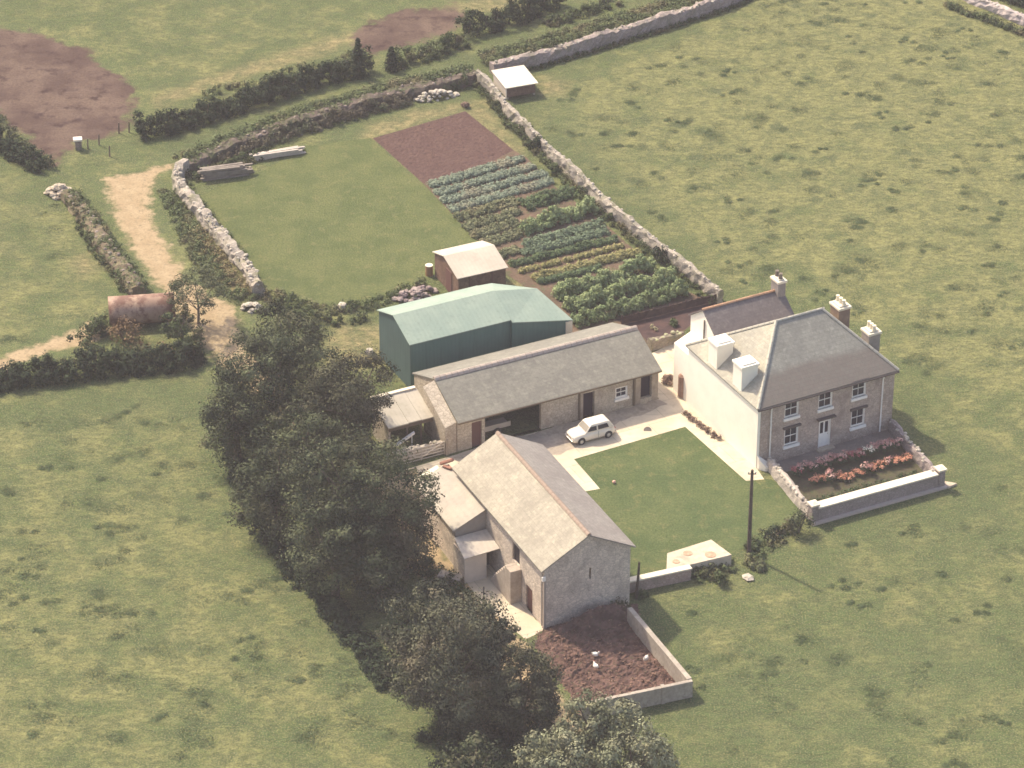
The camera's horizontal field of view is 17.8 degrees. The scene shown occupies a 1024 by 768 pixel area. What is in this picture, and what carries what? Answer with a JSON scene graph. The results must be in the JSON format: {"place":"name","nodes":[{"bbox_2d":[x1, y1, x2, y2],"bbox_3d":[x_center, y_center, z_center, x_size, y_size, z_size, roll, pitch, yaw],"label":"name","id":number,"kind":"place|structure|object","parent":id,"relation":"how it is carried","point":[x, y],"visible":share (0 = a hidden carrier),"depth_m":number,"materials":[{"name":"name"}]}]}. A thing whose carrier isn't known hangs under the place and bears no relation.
{"place":"outdoors","nodes":[
{"label":"outdoors","id":0,"kind":"place"},
{"bbox_2d":[0,153,628,767],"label":"dirt track","id":1,"kind":"structure","parent":0,"point":[126,201],"depth_m":253.25,"materials":[{"name":"soil"}]},
{"bbox_2d":[66,311,115,350],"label":"foliage","id":2,"kind":"object","parent":1,"relation":"on","point":[86,341],"visible":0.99,"depth_m":246.96,"materials":[{"name":"green plant"}]},
{"bbox_2d":[158,304,210,343],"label":"bush","id":3,"kind":"object","parent":1,"relation":"on","point":[180,321],"visible":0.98,"depth_m":245.53,"materials":[{"name":"green plant"}]},
{"bbox_2d":[163,264,235,323],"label":"tree","id":4,"kind":"object","parent":1,"relation":"on","point":[207,283],"visible":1,"depth_m":247.84,"materials":[{"name":"green plant"}]},
{"bbox_2d":[238,297,336,392],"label":"grove tree","id":5,"kind":"object","parent":1,"relation":"on","point":[310,331],"visible":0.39,"depth_m":236.83,"materials":[{"name":"green plant"}]},
{"bbox_2d":[294,344,400,445],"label":"grove tree","id":6,"kind":"object","parent":1,"relation":"on","point":[362,409],"visible":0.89,"depth_m":228.55,"materials":[{"name":"green plant"}]},
{"bbox_2d":[369,489,442,578],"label":"grove tree","id":7,"kind":"object","parent":1,"relation":"on","point":[393,522],"visible":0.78,"depth_m":217.62,"materials":[{"name":"green plant"}]},
{"bbox_2d":[386,440,442,463],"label":"yard wall","id":8,"kind":"structure","parent":1,"relation":"on","point":[423,445],"depth_m":233.11,"materials":[{"name":"stone"}]},
{"bbox_2d":[409,553,475,600],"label":"undergrowth","id":9,"kind":"object","parent":1,"relation":"on","point":[457,589],"visible":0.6,"depth_m":219.43,"materials":[{"name":"green plant"}]},
{"bbox_2d":[412,458,486,563],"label":"barn lean to","id":10,"kind":"object","parent":1,"relation":"on","point":[463,509],"visible":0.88,"depth_m":221.64,"materials":[{"name":"stone"}]},
{"bbox_2d":[447,699,562,752],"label":"undergrowth","id":11,"kind":"object","parent":1,"relation":"on","point":[451,732],"visible":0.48,"depth_m":204.96,"materials":[{"name":"green plant"}]},
{"bbox_2d":[469,636,568,738],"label":"tree","id":12,"kind":"object","parent":1,"relation":"on","point":[543,688],"visible":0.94,"depth_m":202.26,"materials":[{"name":"green plant"}]},
{"bbox_2d":[552,687,641,761],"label":"tree","id":13,"kind":"object","parent":1,"relation":"on","point":[592,731],"visible":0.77,"depth_m":199.03,"materials":[{"name":"green plant"}]},
{"bbox_2d":[200,138,477,305],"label":"orchard lawn","id":14,"kind":"structure","parent":0,"point":[337,222],"depth_m":263.61,"materials":[{"name":"green plant"}]},
{"bbox_2d":[272,275,426,315],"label":"lawn edge weeds","id":15,"kind":"object","parent":14,"relation":"on","point":[390,294],"visible":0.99,"depth_m":251.85,"materials":[{"name":"green plant"}]},
{"bbox_2d":[0,0,1023,767],"bbox_3d":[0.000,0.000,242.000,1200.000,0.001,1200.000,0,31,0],"label":"ground","id":16,"kind":"structure","parent":0,"point":[958,412],"depth_m":237.95,"materials":[{"name":"green plant"}]},
{"bbox_2d":[0,128,56,174],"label":"hedge","id":17,"kind":"object","parent":16,"relation":"on","point":[20,155],"visible":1,"depth_m":272.08,"materials":[{"name":"green plant"}]},
{"bbox_2d":[60,188,147,294],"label":"lane bank","id":18,"kind":"structure","parent":16,"relation":"on","point":[103,243],"depth_m":258.82,"materials":[{"name":"stone"}]},
{"bbox_2d":[0,337,208,394],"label":"hedge","id":19,"kind":"object","parent":16,"relation":"on","point":[19,373],"visible":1,"depth_m":242.50,"materials":[{"name":"green plant"}]},
{"bbox_2d":[104,314,145,348],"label":"bush","id":20,"kind":"object","parent":16,"relation":"on","point":[120,331],"visible":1,"depth_m":246.84,"materials":[{"name":"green plant"}]},
{"bbox_2d":[108,292,175,325],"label":"rusty tank","id":21,"kind":"object","parent":16,"relation":"on","point":[143,308],"visible":0.9,"depth_m":248.42,"materials":[{"name":"metal"}]},
{"bbox_2d":[109,331,206,366],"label":"foliage","id":22,"kind":"object","parent":16,"relation":"on","point":[139,349],"visible":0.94,"depth_m":244.37,"materials":[{"name":"green plant"}]},
{"bbox_2d":[156,186,259,304],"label":"track verge","id":23,"kind":"structure","parent":16,"relation":"on","point":[167,201],"depth_m":260.34,"materials":[{"name":"green plant"}]},
{"bbox_2d":[171,158,265,296],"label":"lawn wall","id":24,"kind":"structure","parent":16,"relation":"on","point":[227,243],"depth_m":261.23,"materials":[{"name":"stone"}]},
{"bbox_2d":[192,225,250,295],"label":"track verge dry","id":25,"kind":"object","parent":16,"relation":"on","point":[219,251],"visible":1,"depth_m":257.59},
{"bbox_2d":[197,162,253,180],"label":"timber pile","id":26,"kind":"object","parent":16,"relation":"on","point":[223,171],"visible":1,"depth_m":269.95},
{"bbox_2d":[186,145,268,179],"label":"corner brambles","id":27,"kind":"object","parent":16,"relation":"on","point":[238,158],"visible":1,"depth_m":272.21,"materials":[{"name":"green plant"}]},
{"bbox_2d":[195,370,276,472],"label":"grove tree","id":28,"kind":"object","parent":16,"relation":"on","point":[227,440],"visible":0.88,"depth_m":229.52,"materials":[{"name":"green plant"}]},
{"bbox_2d":[0,0,480,173],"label":"ploughed earth","id":29,"kind":"structure","parent":16,"relation":"on","point":[59,90],"depth_m":286.95,"materials":[{"name":"soil"}]},
{"bbox_2d":[130,44,374,141],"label":"hedge","id":30,"kind":"object","parent":16,"relation":"on","point":[248,93],"visible":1,"depth_m":281.05,"materials":[{"name":"green plant"}]},
{"bbox_2d":[223,440,320,546],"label":"grove tree","id":31,"kind":"object","parent":16,"relation":"on","point":[270,485],"visible":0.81,"depth_m":221.54,"materials":[{"name":"green plant"}]},
{"bbox_2d":[206,322,342,451],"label":"grove tree","id":32,"kind":"object","parent":16,"relation":"on","point":[276,397],"visible":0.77,"depth_m":229.62,"materials":[{"name":"green plant"}]},
{"bbox_2d":[201,48,352,99],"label":"foliage","id":33,"kind":"object","parent":16,"relation":"on","point":[209,91],"visible":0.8,"depth_m":285.30,"materials":[{"name":"green plant"}]},
{"bbox_2d":[249,146,305,160],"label":"timber pile","id":34,"kind":"object","parent":16,"relation":"on","point":[286,151],"visible":1,"depth_m":273.35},
{"bbox_2d":[250,396,355,495],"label":"grove tree","id":35,"kind":"object","parent":16,"relation":"on","point":[296,440],"visible":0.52,"depth_m":226.03,"materials":[{"name":"green plant"}]},
{"bbox_2d":[222,445,401,692],"bbox_3d":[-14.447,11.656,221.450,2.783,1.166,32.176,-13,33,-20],"label":"undergrowth","id":36,"kind":"object","parent":16,"relation":"on","point":[357,640],"visible":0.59,"depth_m":214.56,"materials":[{"name":"green plant"}]},
{"bbox_2d":[257,288,368,326],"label":"lawn edge brambles","id":37,"kind":"object","parent":16,"relation":"on","point":[325,317],"visible":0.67,"depth_m":249.94,"materials":[{"name":"green plant"}]},
{"bbox_2d":[170,61,482,172],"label":"hedge bank","id":38,"kind":"structure","parent":16,"relation":"on","point":[346,106],"depth_m":278.94,"materials":[{"name":"stone"}]},
{"bbox_2d":[276,497,382,597],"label":"grove tree","id":39,"kind":"object","parent":16,"relation":"on","point":[333,555],"visible":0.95,"depth_m":215.07,"materials":[{"name":"green plant"}]},
{"bbox_2d":[350,37,370,79],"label":"pointed bush","id":40,"kind":"object","parent":16,"relation":"on","point":[359,53],"visible":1,"depth_m":285.68,"materials":[{"name":"green plant"}]},
{"bbox_2d":[277,421,444,554],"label":"grove tree","id":41,"kind":"object","parent":16,"relation":"on","point":[351,493],"visible":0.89,"depth_m":216.57,"materials":[{"name":"green plant"}]},
{"bbox_2d":[333,535,413,612],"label":"grove tree","id":42,"kind":"object","parent":16,"relation":"on","point":[383,579],"visible":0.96,"depth_m":215.64,"materials":[{"name":"green plant"}]},
{"bbox_2d":[370,386,433,451],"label":"open lean to","id":43,"kind":"object","parent":16,"relation":"on","point":[409,408],"visible":0.86,"depth_m":234.05,"materials":[{"name":"metal"}]},
{"bbox_2d":[392,285,438,302],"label":"rubble heap","id":44,"kind":"object","parent":16,"relation":"on","point":[418,292],"visible":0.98,"depth_m":252.74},
{"bbox_2d":[394,30,470,69],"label":"hedge","id":45,"kind":"object","parent":16,"relation":"on","point":[442,43],"visible":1,"depth_m":289.92,"materials":[{"name":"green plant"}]},
{"bbox_2d":[374,577,516,738],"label":"tree","id":46,"kind":"object","parent":16,"relation":"on","point":[428,643],"visible":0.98,"depth_m":202.80,"materials":[{"name":"green plant"}]},
{"bbox_2d":[419,729,516,767],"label":"tree","id":47,"kind":"object","parent":16,"relation":"on","point":[478,742],"visible":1,"depth_m":196.19,"materials":[{"name":"green plant"}]},
{"bbox_2d":[432,240,507,291],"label":"brown shed","id":48,"kind":"structure","parent":16,"relation":"on","point":[464,266],"depth_m":253.01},
{"bbox_2d":[410,713,537,767],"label":"undergrowth","id":49,"kind":"object","parent":16,"relation":"on","point":[422,737],"visible":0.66,"depth_m":204.33,"materials":[{"name":"green plant"}]},
{"bbox_2d":[377,283,572,386],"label":"green shed","id":50,"kind":"structure","parent":16,"relation":"on","point":[444,328],"depth_m":242.28,"materials":[{"name":"metal"}]},
{"bbox_2d":[468,565,542,638],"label":"barn yard","id":51,"kind":"structure","parent":16,"relation":"on","point":[525,620],"depth_m":217.21,"materials":[{"name":"concrete"}]},
{"bbox_2d":[453,529,499,582],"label":"lean to","id":52,"kind":"object","parent":51,"relation":"on","point":[471,556],"visible":1,"depth_m":219.55,"materials":[{"name":"stone"}]},
{"bbox_2d":[452,0,566,37],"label":"hedge","id":53,"kind":"object","parent":16,"relation":"on","point":[494,22],"visible":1,"depth_m":295.15,"materials":[{"name":"green plant"}]},
{"bbox_2d":[0,0,1023,767],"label":"grass tussocks","id":54,"kind":"object","parent":16,"relation":"on","point":[690,612],"depth_m":230.65,"materials":[{"name":"plant"}]},
{"bbox_2d":[491,65,537,99],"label":"white hut","id":55,"kind":"object","parent":16,"relation":"on","point":[508,82],"visible":1,"depth_m":283.35,"materials":[{"name":"concrete"}]},
{"bbox_2d":[412,323,661,453],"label":"long barn","id":56,"kind":"structure","parent":16,"relation":"on","point":[580,374],"depth_m":236.80,"materials":[{"name":"stone"}]},
{"bbox_2d":[452,431,635,628],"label":"stone barn","id":57,"kind":"structure","parent":16,"relation":"on","point":[565,544],"depth_m":216.50,"materials":[{"name":"stone"}]},
{"bbox_2d":[511,725,608,767],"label":"tree","id":58,"kind":"object","parent":16,"relation":"on","point":[554,759],"visible":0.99,"depth_m":196.43,"materials":[{"name":"green plant"}]},
{"bbox_2d":[540,0,626,27],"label":"hedge","id":59,"kind":"object","parent":16,"relation":"on","point":[570,16],"visible":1,"depth_m":297.46,"materials":[{"name":"green plant"}]},
{"bbox_2d":[406,344,763,490],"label":"yard","id":60,"kind":"structure","parent":16,"relation":"on","point":[669,416],"depth_m":235.81,"materials":[{"name":"concrete"}]},
{"bbox_2d":[473,399,666,454],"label":"worn concrete","id":61,"kind":"object","parent":60,"relation":"on","point":[554,440],"visible":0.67,"depth_m":236.39,"materials":[{"name":"concrete"}]},
{"bbox_2d":[564,414,615,444],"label":"parked car","id":62,"kind":"object","parent":60,"relation":"on","point":[591,428],"visible":1,"depth_m":234.92,"materials":[{"name":"beige paint"}]},
{"bbox_2d":[469,80,716,304],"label":"wall foot growth","id":63,"kind":"object","parent":16,"relation":"on","point":[579,187],"depth_m":267.38,"materials":[{"name":"green plant"}]},
{"bbox_2d":[476,69,723,303],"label":"garden wall","id":64,"kind":"structure","parent":16,"relation":"on","point":[674,257],"depth_m":265.16,"materials":[{"name":"stone"}]},
{"bbox_2d":[535,604,674,700],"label":"dung heap","id":65,"kind":"object","parent":16,"relation":"on","point":[599,620],"visible":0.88,"depth_m":212.65,"materials":[{"name":"soil"}]},
{"bbox_2d":[536,602,675,713],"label":"dung straw","id":66,"kind":"object","parent":65,"relation":"on","point":[576,660],"visible":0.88,"depth_m":211.97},
{"bbox_2d":[585,700,680,767],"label":"tree","id":67,"kind":"object","parent":16,"relation":"on","point":[654,751],"visible":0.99,"depth_m":197.59,"materials":[{"name":"green plant"}]},
{"bbox_2d":[580,679,692,719],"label":"pit wall","id":68,"kind":"structure","parent":16,"relation":"on","point":[663,694],"depth_m":207.72,"materials":[{"name":"concrete"}]},
{"bbox_2d":[627,607,691,681],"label":"pit wall","id":69,"kind":"structure","parent":16,"relation":"on","point":[659,651],"depth_m":211.97,"materials":[{"name":"concrete"}]},
{"bbox_2d":[630,564,691,592],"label":"retaining wall","id":70,"kind":"structure","parent":16,"relation":"on","point":[665,577],"depth_m":219.19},
{"bbox_2d":[647,330,684,351],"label":"yard end wall","id":71,"kind":"structure","parent":16,"relation":"on","point":[660,342],"depth_m":246.44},
{"bbox_2d":[690,522,795,584],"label":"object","id":72,"kind":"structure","parent":16,"relation":"on","point":[762,553],"depth_m":222.09,"materials":[{"name":"green plant"}]},
{"bbox_2d":[673,269,899,467],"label":"farmhouse","id":73,"kind":"object","parent":16,"relation":"on","point":[766,374],"visible":1,"depth_m":233.47,"materials":[{"name":"paint"}]},
{"bbox_2d":[783,423,801,449],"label":"window","id":74,"kind":"structure","parent":73,"relation":"in","point":[791,432],"depth_m":232.45,"materials":[{"name":"white paint"}]},
{"bbox_2d":[767,456,807,516],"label":"garden side wall","id":75,"kind":"structure","parent":16,"relation":"on","point":[784,481],"depth_m":228.92,"materials":[{"name":"stone"}]},
{"bbox_2d":[807,464,947,525],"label":"front garden wall","id":76,"kind":"structure","parent":16,"relation":"on","point":[873,497],"depth_m":227.64,"materials":[{"name":"paint"}]},
{"bbox_2d":[888,419,934,471],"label":"garden side wall","id":77,"kind":"structure","parent":16,"relation":"on","point":[920,459],"depth_m":233.28,"materials":[{"name":"grey stone"}]},
{"bbox_2d":[943,0,1023,37],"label":"hedge","id":78,"kind":"object","parent":16,"relation":"on","point":[983,16],"visible":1,"depth_m":296.46,"materials":[{"name":"green plant"}]},
{"bbox_2d":[963,0,1023,26],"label":"wall","id":79,"kind":"structure","parent":16,"relation":"on","point":[1008,13],"depth_m":297.44,"materials":[{"name":"stone"}]},
{"bbox_2d":[378,111,715,342],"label":"vegetable soil","id":80,"kind":"structure","parent":0,"point":[525,279],"depth_m":259.01,"materials":[{"name":"soil"}]},
{"bbox_2d":[373,112,512,183],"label":"dug plot","id":81,"kind":"object","parent":80,"relation":"on","point":[423,153],"visible":1,"depth_m":275.16,"materials":[{"name":"red soil"}]},
{"bbox_2d":[426,155,524,187],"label":"vegetable row","id":82,"kind":"object","parent":80,"relation":"on","point":[488,167],"visible":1,"depth_m":270.67,"materials":[{"name":"green plant"}]},
{"bbox_2d":[433,162,536,196],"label":"vegetable row","id":83,"kind":"object","parent":80,"relation":"on","point":[487,178],"visible":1,"depth_m":269.51,"materials":[{"name":"green plant"}]},
{"bbox_2d":[452,196,520,221],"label":"vegetable row","id":84,"kind":"object","parent":80,"relation":"on","point":[493,206],"visible":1,"depth_m":265.10,"materials":[{"name":"green plant"}]},
{"bbox_2d":[460,206,522,230],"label":"vegetable row","id":85,"kind":"object","parent":80,"relation":"on","point":[478,222],"visible":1,"depth_m":263.56,"materials":[{"name":"green plant"}]},
{"bbox_2d":[439,169,548,203],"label":"vegetable row","id":86,"kind":"object","parent":80,"relation":"on","point":[486,189],"visible":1,"depth_m":268.30,"materials":[{"name":"green plant"}]},
{"bbox_2d":[469,217,521,238],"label":"vegetable row","id":87,"kind":"object","parent":80,"relation":"on","point":[492,229],"visible":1,"depth_m":262.19,"materials":[{"name":"green plant"}]},
{"bbox_2d":[445,176,554,212],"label":"vegetable row","id":88,"kind":"object","parent":80,"relation":"on","point":[535,185],"visible":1,"depth_m":267.21,"materials":[{"name":"green plant"}]},
{"bbox_2d":[478,227,525,246],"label":"vegetable row","id":89,"kind":"object","parent":80,"relation":"on","point":[513,234],"visible":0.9,"depth_m":260.92,"materials":[{"name":"green plant"}]},
{"bbox_2d":[516,184,579,210],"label":"vegetable row","id":90,"kind":"object","parent":80,"relation":"on","point":[554,196],"visible":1,"depth_m":266.45,"materials":[{"name":"green plant"}]},
{"bbox_2d":[517,195,599,236],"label":"vegetable row","id":91,"kind":"object","parent":80,"relation":"on","point":[551,217],"visible":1,"depth_m":262.84,"materials":[{"name":"green plant"}]},
{"bbox_2d":[507,234,618,267],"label":"vegetable row","id":92,"kind":"object","parent":80,"relation":"on","point":[577,247],"visible":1,"depth_m":258.96,"materials":[{"name":"green plant"}]},
{"bbox_2d":[521,217,605,247],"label":"vegetable row","id":93,"kind":"object","parent":80,"relation":"on","point":[562,233],"visible":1,"depth_m":261.47,"materials":[{"name":"green plant"}]},
{"bbox_2d":[520,225,610,255],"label":"vegetable row","id":94,"kind":"object","parent":80,"relation":"on","point":[587,234],"visible":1,"depth_m":260.31,"materials":[{"name":"green plant"}]},
{"bbox_2d":[536,263,601,284],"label":"vegetable row","id":95,"kind":"object","parent":80,"relation":"on","point":[582,271],"visible":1,"depth_m":255.64,"materials":[{"name":"green plant"}]},
{"bbox_2d":[518,242,624,273],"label":"vegetable row","id":96,"kind":"object","parent":80,"relation":"on","point":[554,262],"visible":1,"depth_m":258.06,"materials":[{"name":"green plant"}]},
{"bbox_2d":[529,247,641,280],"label":"vegetable row","id":97,"kind":"object","parent":80,"relation":"on","point":[620,254],"visible":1,"depth_m":257.34,"materials":[{"name":"green plant"}]},
{"bbox_2d":[551,253,657,301],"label":"vegetable row","id":98,"kind":"object","parent":80,"relation":"on","point":[605,277],"visible":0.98,"depth_m":254.35,"materials":[{"name":"green plant"}]},
{"bbox_2d":[561,265,676,311],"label":"vegetable row","id":99,"kind":"object","parent":80,"relation":"on","point":[596,294],"visible":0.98,"depth_m":252.71,"materials":[{"name":"green plant"}]},
{"bbox_2d":[569,278,690,327],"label":"vegetable row","id":100,"kind":"object","parent":80,"relation":"on","point":[660,296],"visible":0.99,"depth_m":250.97,"materials":[{"name":"green plant"}]},
{"bbox_2d":[475,0,751,74],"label":"roadside wall","id":101,"kind":"structure","parent":0,"point":[543,52],"depth_m":292.50,"materials":[{"name":"stone"}]},
{"bbox_2d":[616,302,715,339],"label":"shaded soil","id":102,"kind":"structure","parent":0,"point":[682,317],"depth_m":249.77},
{"bbox_2d":[621,294,715,324],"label":"board fence","id":103,"kind":"object","parent":102,"relation":"on","point":[654,311],"visible":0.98,"depth_m":250.69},
{"bbox_2d":[574,427,801,596],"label":"front lawn","id":104,"kind":"structure","parent":0,"point":[668,492],"depth_m":228.79,"materials":[{"name":"green plant"}]},
{"bbox_2d":[667,540,731,570],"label":"concrete slab","id":105,"kind":"structure","parent":104,"relation":"on","point":[705,553],"depth_m":221.00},
{"bbox_2d":[781,507,815,537],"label":"shrub","id":106,"kind":"object","parent":104,"relation":"on","point":[793,519],"visible":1,"depth_m":224.27,"materials":[{"name":"green plant"}]},
{"bbox_2d":[776,430,894,471],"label":"garden terrace","id":107,"kind":"structure","parent":0,"point":[848,446],"depth_m":234.17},
{"bbox_2d":[785,441,922,500],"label":"flower border soil","id":108,"kind":"structure","parent":0,"point":[807,490],"depth_m":231.45,"materials":[{"name":"soil"}]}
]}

